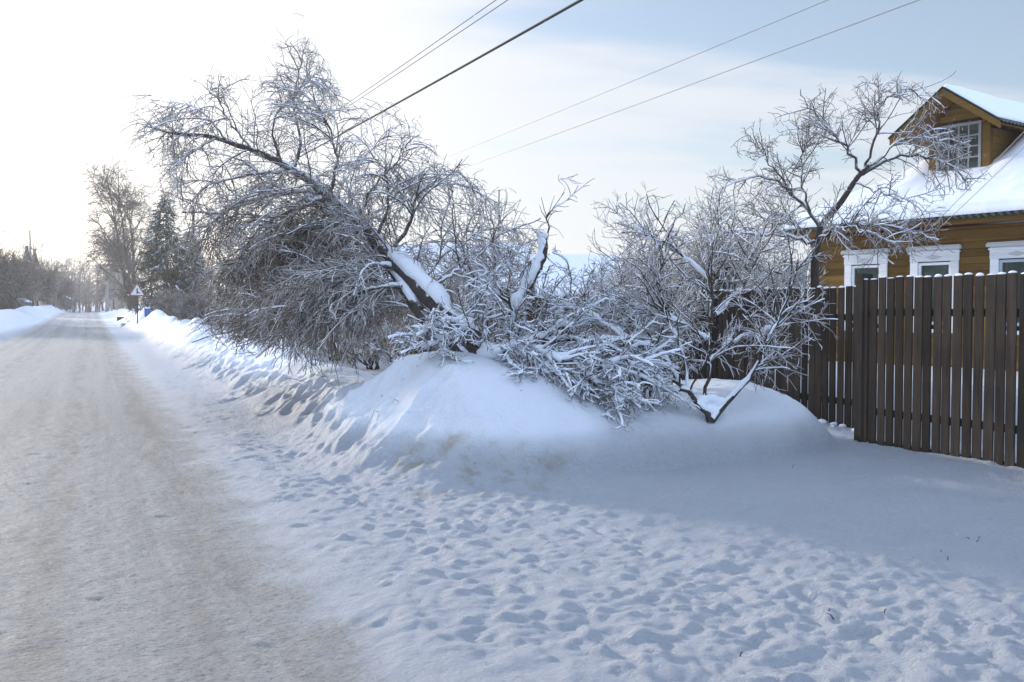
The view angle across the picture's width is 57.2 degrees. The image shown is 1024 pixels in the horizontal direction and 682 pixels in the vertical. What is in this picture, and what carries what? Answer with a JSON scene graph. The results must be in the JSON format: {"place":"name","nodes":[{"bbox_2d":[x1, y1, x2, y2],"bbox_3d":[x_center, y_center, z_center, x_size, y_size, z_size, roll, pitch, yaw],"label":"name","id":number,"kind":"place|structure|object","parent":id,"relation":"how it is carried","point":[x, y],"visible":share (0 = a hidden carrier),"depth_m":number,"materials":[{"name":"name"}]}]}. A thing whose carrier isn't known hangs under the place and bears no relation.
{"place":"outdoors","nodes":[
{"label":"outdoors","id":0,"kind":"place"},
{"bbox_2d":[144,307,150,316],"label":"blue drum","id":1,"kind":"object","parent":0,"point":[147,311],"visible":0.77,"depth_m":56.83,"materials":[{"name":"plastic"}]},
{"bbox_2d":[0,304,382,681],"bbox_3d":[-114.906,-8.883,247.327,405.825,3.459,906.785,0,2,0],"label":"road","id":2,"kind":"structure","parent":0,"point":[136,545],"depth_m":6.18,"materials":[{"name":"white snow"}]},
{"bbox_2d":[0,305,62,343],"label":"snow ridge","id":3,"kind":"structure","parent":2,"relation":"on","point":[16,321],"depth_m":65.77,"materials":[{"name":"white snow"}]},
{"bbox_2d":[0,279,13,309],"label":"tree trunk","id":4,"kind":"object","parent":3,"relation":"on","point":[3,305],"visible":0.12,"depth_m":83.62,"materials":[{"name":"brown plant"}]},
{"bbox_2d":[7,276,19,308],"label":"tree trunk","id":5,"kind":"object","parent":3,"relation":"on","point":[12,304],"visible":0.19,"depth_m":85.77,"materials":[{"name":"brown plant"}]},
{"bbox_2d":[0,245,39,303],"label":"roadside tree","id":6,"kind":"object","parent":3,"relation":"on","point":[15,267],"visible":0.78,"depth_m":79.54,"materials":[{"name":"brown plant"}]},
{"bbox_2d":[16,298,31,307],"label":"shed","id":7,"kind":"structure","parent":3,"relation":"on","point":[28,301],"depth_m":100.12,"materials":[{"name":"white paint"}]},
{"bbox_2d":[0,248,49,308],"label":"roadside tree","id":8,"kind":"object","parent":3,"relation":"on","point":[22,283],"visible":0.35,"depth_m":95.36,"materials":[{"name":"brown plant"}]},
{"bbox_2d":[23,246,38,298],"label":"braced pole","id":9,"kind":"object","parent":3,"relation":"on","point":[26,250],"visible":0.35,"depth_m":124.56,"materials":[{"name":"wood"}]},
{"bbox_2d":[254,0,495,164],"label":"overhead wire","id":10,"kind":"object","parent":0,"point":[416,55],"visible":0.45,"depth_m":20.28,"materials":[{"name":"grey metal"}]},
{"bbox_2d":[254,0,507,165],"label":"overhead wire","id":11,"kind":"object","parent":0,"point":[417,60],"visible":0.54,"depth_m":20.42,"materials":[{"name":"grey metal"}]},
{"bbox_2d":[208,0,582,203],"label":"overhead wire","id":12,"kind":"object","parent":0,"point":[511,39],"visible":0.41,"depth_m":15.96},
{"bbox_2d":[0,0,1023,304],"label":"sky","id":13,"kind":"structure","parent":0,"point":[66,65],"materials":[{"name":"white"}]},
{"bbox_2d":[40,303,1023,681],"bbox_3d":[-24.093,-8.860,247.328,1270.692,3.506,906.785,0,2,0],"label":"snow covered ground","id":14,"kind":"structure","parent":0,"point":[710,569],"depth_m":5.82,"materials":[{"name":"white snow"}]},
{"bbox_2d":[0,231,30,288],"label":"roadside tree","id":15,"kind":"object","parent":14,"relation":"on","point":[3,276],"visible":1,"depth_m":71.67,"materials":[{"name":"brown plant"}]},
{"bbox_2d":[8,252,44,302],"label":"roadside tree","id":16,"kind":"object","parent":14,"relation":"on","point":[35,289],"visible":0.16,"depth_m":114.88,"materials":[{"name":"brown plant"}]},
{"bbox_2d":[29,230,30,253],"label":"utility pole","id":17,"kind":"object","parent":14,"relation":"on","point":[30,239],"visible":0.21,"depth_m":134.54,"materials":[{"name":"wood"}]},
{"bbox_2d":[32,248,45,305],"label":"braced pole","id":18,"kind":"object","parent":14,"relation":"on","point":[43,282],"visible":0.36,"depth_m":127.65,"materials":[{"name":"wood"}]},
{"bbox_2d":[29,257,69,305],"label":"roadside tree","id":19,"kind":"object","parent":14,"relation":"on","point":[50,279],"visible":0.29,"depth_m":129.87,"materials":[{"name":"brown plant"}]},
{"bbox_2d":[40,261,83,312],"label":"roadside tree","id":20,"kind":"object","parent":14,"relation":"on","point":[65,288],"visible":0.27,"depth_m":150.07,"materials":[{"name":"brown plant"}]},
{"bbox_2d":[54,296,72,309],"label":"shed","id":21,"kind":"structure","parent":14,"relation":"on","point":[69,303],"depth_m":158.66,"materials":[{"name":"grey"}]},
{"bbox_2d":[105,281,108,311],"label":"utility pole","id":22,"kind":"object","parent":14,"relation":"on","point":[106,302],"visible":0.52,"depth_m":139.66,"materials":[{"name":"concrete"}]},
{"bbox_2d":[99,274,122,308],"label":"bush","id":23,"kind":"object","parent":14,"relation":"on","point":[110,286],"visible":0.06,"depth_m":157.49,"materials":[{"name":"grey plant"}]},
{"bbox_2d":[84,220,139,308],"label":"tall birch","id":24,"kind":"object","parent":14,"relation":"on","point":[103,288],"visible":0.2,"depth_m":149.14,"materials":[{"name":"grey plant"}]},
{"bbox_2d":[76,147,159,309],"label":"tall birch","id":25,"kind":"object","parent":14,"relation":"on","point":[114,250],"visible":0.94,"depth_m":98.89,"materials":[{"name":"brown plant"}]},
{"bbox_2d":[108,277,146,310],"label":"bush","id":26,"kind":"object","parent":14,"relation":"on","point":[122,292],"visible":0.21,"depth_m":117.33,"materials":[{"name":"grey plant"}]},
{"bbox_2d":[127,199,171,305],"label":"tall birch","id":27,"kind":"object","parent":14,"relation":"on","point":[144,274],"visible":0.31,"depth_m":91.28,"materials":[{"name":"grey plant"}]},
{"bbox_2d":[120,189,201,326],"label":"spruce tree","id":28,"kind":"object","parent":14,"relation":"on","point":[151,252],"visible":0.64,"depth_m":65.30,"materials":[{"name":"green plant"}]},
{"bbox_2d":[145,285,186,315],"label":"bush","id":29,"kind":"object","parent":14,"relation":"on","point":[171,300],"visible":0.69,"depth_m":61.51,"materials":[{"name":"grey plant"}]},
{"bbox_2d":[170,296,193,319],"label":"bush","id":30,"kind":"object","parent":14,"relation":"on","point":[178,311],"visible":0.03,"depth_m":46.79,"materials":[{"name":"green plant"}]},
{"bbox_2d":[161,231,218,316],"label":"spruce tree","id":31,"kind":"object","parent":14,"relation":"on","point":[196,259],"visible":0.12,"depth_m":67.40,"materials":[{"name":"green plant"}]},
{"bbox_2d":[182,206,202,292],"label":"utility pole","id":32,"kind":"object","parent":14,"relation":"on","point":[193,278],"visible":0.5,"depth_m":58.79,"materials":[{"name":"wood"}]},
{"bbox_2d":[172,285,225,325],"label":"bush","id":33,"kind":"object","parent":14,"relation":"on","point":[203,306],"visible":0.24,"depth_m":39.54,"materials":[{"name":"grey plant"}]},
{"bbox_2d":[187,258,265,338],"bbox_3d":[-9.031,-1.298,32.157,3.412,3.142,4.381,0,2,0],"label":"verge bush","id":34,"kind":"object","parent":14,"relation":"on","point":[198,298],"visible":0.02,"depth_m":31.47,"materials":[{"name":"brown plant"}]},
{"bbox_2d":[102,308,374,439],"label":"snow ridge","id":35,"kind":"structure","parent":14,"relation":"on","point":[266,403],"depth_m":17.41,"materials":[{"name":"white snow"}]},
{"bbox_2d":[129,281,144,323],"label":"road sign","id":36,"kind":"object","parent":35,"relation":"on","point":[137,291],"visible":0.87,"depth_m":56.88,"materials":[{"name":"white metal"}]},
{"bbox_2d":[161,292,198,320],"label":"bush","id":37,"kind":"object","parent":35,"relation":"on","point":[186,305],"visible":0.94,"depth_m":37.89,"materials":[{"name":"grey plant"}]},
{"bbox_2d":[215,281,348,354],"bbox_3d":[-6.337,-0.972,26.684,4.322,2.935,3.333,-1,2,-32],"label":"verge bush","id":38,"kind":"object","parent":14,"relation":"on","point":[266,330],"depth_m":26.69,"materials":[{"name":"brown plant"}]},
{"bbox_2d":[299,305,394,369],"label":"verge bush","id":39,"kind":"object","parent":14,"relation":"on","point":[371,360],"visible":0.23,"depth_m":20.66,"materials":[{"name":"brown plant"}]},
{"bbox_2d":[303,297,405,361],"bbox_3d":[-4.507,-0.625,24.340,2.477,2.402,2.945,1,2,31],"label":"verge bush","id":40,"kind":"object","parent":14,"relation":"on","point":[330,358],"visible":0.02,"depth_m":24.36,"materials":[{"name":"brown plant"}]},
{"bbox_2d":[359,316,417,365],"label":"verge bush","id":41,"kind":"object","parent":14,"relation":"on","point":[392,329],"visible":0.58,"depth_m":18.78,"materials":[{"name":"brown plant"}]},
{"bbox_2d":[2,237,807,312],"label":"wood","id":42,"kind":"object","parent":14,"relation":"on","point":[89,297],"visible":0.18,"depth_m":154.16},
{"bbox_2d":[382,265,464,353],"bbox_3d":[-2.078,-0.652,21.783,2.695,2.560,2.908,-1,2,-32],"label":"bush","id":43,"kind":"object","parent":14,"relation":"on","point":[406,316],"visible":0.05,"depth_m":21.95,"materials":[{"name":"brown plant"}]},
{"bbox_2d":[364,243,531,298],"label":"village house","id":44,"kind":"structure","parent":14,"relation":"on","point":[449,245],"depth_m":46.39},
{"bbox_2d":[431,323,505,350],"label":"thicket bush","id":45,"kind":"object","parent":14,"relation":"on","point":[490,340],"depth_m":12.23,"materials":[{"name":"grey plant"}]},
{"bbox_2d":[395,187,562,343],"bbox_3d":[-0.608,-1.236,19.553,3.498,3.996,4.470,-1,2,-29],"label":"round tree","id":46,"kind":"object","parent":14,"relation":"on","point":[506,283],"visible":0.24,"depth_m":19.35,"materials":[{"name":"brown plant"}]},
{"bbox_2d":[494,190,501,234],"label":"antenna mast","id":47,"kind":"object","parent":14,"relation":"on","point":[498,201],"visible":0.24,"depth_m":59.69,"materials":[{"name":"grey metal"}]},
{"bbox_2d":[302,351,832,478],"bbox_3d":[0.834,0.611,10.740,5.736,1.037,3.971,-1,2,-24],"label":"snow mound","id":48,"kind":"object","parent":14,"relation":"on","point":[450,418],"visible":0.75,"depth_m":9.12,"materials":[{"name":"white snow"}]},
{"bbox_2d":[118,13,563,386],"bbox_3d":[-2.678,-2.095,13.406,4.148,5.294,8.556,-2,3,-38],"label":"leaning tree","id":49,"kind":"object","parent":48,"relation":"on","point":[313,273],"visible":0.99,"depth_m":12.56,"materials":[{"name":"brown plant"}]},
{"bbox_2d":[476,345,503,359],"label":"snow","id":50,"kind":"structure","parent":48,"relation":"on","point":[484,352],"depth_m":10.09,"materials":[{"name":"white snow"}]},
{"bbox_2d":[449,174,601,358],"bbox_3d":[0.107,-0.848,11.000,2.194,2.346,0.817,-1,2,-32],"label":"broken stem","id":51,"kind":"object","parent":48,"relation":"on","point":[534,268],"visible":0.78,"depth_m":11.11,"materials":[{"name":"brown plant"}]},
{"bbox_2d":[388,244,700,431],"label":"fallen branches","id":52,"kind":"object","parent":48,"relation":"on","point":[553,360],"visible":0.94,"depth_m":9.66,"materials":[{"name":"brown plant"}]},
{"bbox_2d":[524,272,703,380],"bbox_3d":[1.181,-0.114,11.226,2.055,1.507,1.704,0,2,0],"label":"thicket bush","id":53,"kind":"object","parent":48,"relation":"on","point":[601,328],"visible":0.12,"depth_m":11.11,"materials":[{"name":"grey plant"}]},
{"bbox_2d":[526,177,838,422],"bbox_3d":[1.761,-0.486,9.995,3.338,2.625,1.681,0,2,13],"label":"forked tree","id":54,"kind":"object","parent":48,"relation":"on","point":[713,407],"visible":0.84,"depth_m":9.90,"materials":[{"name":"brown plant"}]},
{"bbox_2d":[289,285,855,427],"bbox_3d":[-3.396,-0.210,28.494,0.174,2.201,37.252,-1,2,-24],"label":"picket fence","id":55,"kind":"object","parent":14,"relation":"on","point":[819,365],"visible":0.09,"depth_m":12.45,"materials":[{"name":"brown wood"}]},
{"bbox_2d":[528,254,625,295],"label":"village house","id":56,"kind":"structure","parent":14,"relation":"on","point":[577,261],"depth_m":44.49,"materials":[{"name":"white paint"}]},
{"bbox_2d":[535,246,647,375],"bbox_3d":[1.458,-0.400,16.221,2.205,2.498,2.072,0,2,0],"label":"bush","id":57,"kind":"object","parent":14,"relation":"on","point":[594,330],"visible":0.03,"depth_m":16.36,"materials":[{"name":"grey plant"}]},
{"bbox_2d":[571,197,740,375],"bbox_3d":[2.086,-0.676,14.499,2.760,3.194,2.105,-1,2,-21],"label":"garden tree","id":58,"kind":"object","parent":14,"relation":"on","point":[625,251],"visible":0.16,"depth_m":14.49,"materials":[{"name":"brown plant"}]},
{"bbox_2d":[593,212,728,379],"bbox_3d":[1.824,-0.476,11.792,1.731,2.248,2.330,0,2,0],"label":"thicket bush","id":59,"kind":"object","parent":14,"relation":"on","point":[692,302],"visible":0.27,"depth_m":11.56,"materials":[{"name":"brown plant"}]},
{"bbox_2d":[612,232,775,371],"bbox_3d":[3.477,-0.721,17.861,3.257,2.806,2.571,0,2,0],"label":"garden tree","id":60,"kind":"object","parent":14,"relation":"on","point":[678,282],"depth_m":17.99,"materials":[{"name":"grey plant"}]},
{"bbox_2d":[664,172,792,370],"bbox_3d":[3.179,-0.962,14.945,2.462,3.679,2.551,0,2,0],"label":"garden tree","id":61,"kind":"object","parent":14,"relation":"on","point":[714,224],"visible":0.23,"depth_m":14.76,"materials":[{"name":"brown plant"}]},
{"bbox_2d":[726,226,844,377],"bbox_3d":[4.195,-0.619,15.517,2.018,2.746,2.098,-2,3,-37],"label":"garden tree","id":62,"kind":"object","parent":14,"relation":"on","point":[799,278],"visible":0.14,"depth_m":15.27,"materials":[{"name":"grey plant"}]},
{"bbox_2d":[785,261,806,368],"bbox_3d":[5.259,-0.358,17.498,0.440,2.276,0.440,0,2,0],"label":"water tank","id":63,"kind":"object","parent":14,"relation":"on","point":[801,311],"visible":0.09,"depth_m":17.32,"materials":[{"name":"grey"}]},
{"bbox_2d":[818,419,827,423],"bbox_3d":[3.961,1.042,12.011,0.141,0.093,0.135,2,3,39],"label":"snow clod","id":64,"kind":"object","parent":14,"relation":"on","point":[822,421],"visible":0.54,"depth_m":11.96,"materials":[{"name":"white snow"}]},
{"bbox_2d":[702,70,991,392],"bbox_3d":[4.522,-1.456,13.050,3.892,4.534,2.331,1,2,25],"label":"apple tree","id":65,"kind":"object","parent":14,"relation":"on","point":[823,228],"visible":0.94,"depth_m":13.15,"materials":[{"name":"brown plant"}]},
{"bbox_2d":[779,84,1023,370],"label":"wooden house","id":66,"kind":"structure","parent":14,"relation":"on","point":[984,234],"depth_m":19.94,"materials":[{"name":"paint"}]},
{"bbox_2d":[841,248,889,330],"bbox_3d":[7.970,-1.133,21.099,0.278,1.830,1.190,-1,2,-36],"label":"window","id":67,"kind":"structure","parent":66,"relation":"in","point":[883,267],"depth_m":21.11,"materials":[{"name":"white glass"}]},
{"bbox_2d":[906,244,961,332],"bbox_3d":[8.915,-1.087,19.783,0.276,1.830,1.190,-1,2,-36],"label":"window","id":68,"kind":"structure","parent":66,"relation":"in","point":[950,265],"depth_m":19.76,"materials":[{"name":"white glass"}]},
{"bbox_2d":[929,132,1023,228],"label":"overhead wire","id":69,"kind":"object","parent":66,"relation":"attached to","point":[977,179],"visible":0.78,"depth_m":17.98,"materials":[{"name":"black metal"}]},
{"bbox_2d":[933,147,1023,233],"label":"overhead wire","id":70,"kind":"object","parent":66,"relation":"attached to","point":[981,188],"visible":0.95,"depth_m":17.87,"materials":[{"name":"black metal"}]},
{"bbox_2d":[986,241,1023,334],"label":"window","id":71,"kind":"structure","parent":66,"relation":"in","point":[1009,249],"depth_m":18.52,"materials":[{"name":"white glass"}]},
{"bbox_2d":[854,271,1023,468],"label":"picket fence","id":72,"kind":"object","parent":14,"relation":"on","point":[873,330],"visible":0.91,"depth_m":9.79,"materials":[{"name":"brown wood"}]},
{"bbox_2d":[212,345,978,655],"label":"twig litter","id":73,"kind":"object","parent":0,"point":[546,383],"visible":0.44,"depth_m":9.41,"materials":[{"name":"brown wood"}]},
{"bbox_2d":[371,0,827,187],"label":"overhead wire","id":74,"kind":"object","parent":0,"point":[648,74],"visible":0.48,"depth_m":20.40,"materials":[{"name":"grey metal"}]},
{"bbox_2d":[385,0,918,195],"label":"overhead wire","id":75,"kind":"object","parent":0,"point":[718,74],"visible":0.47,"depth_m":18.74,"materials":[{"name":"grey metal"}]}
]}

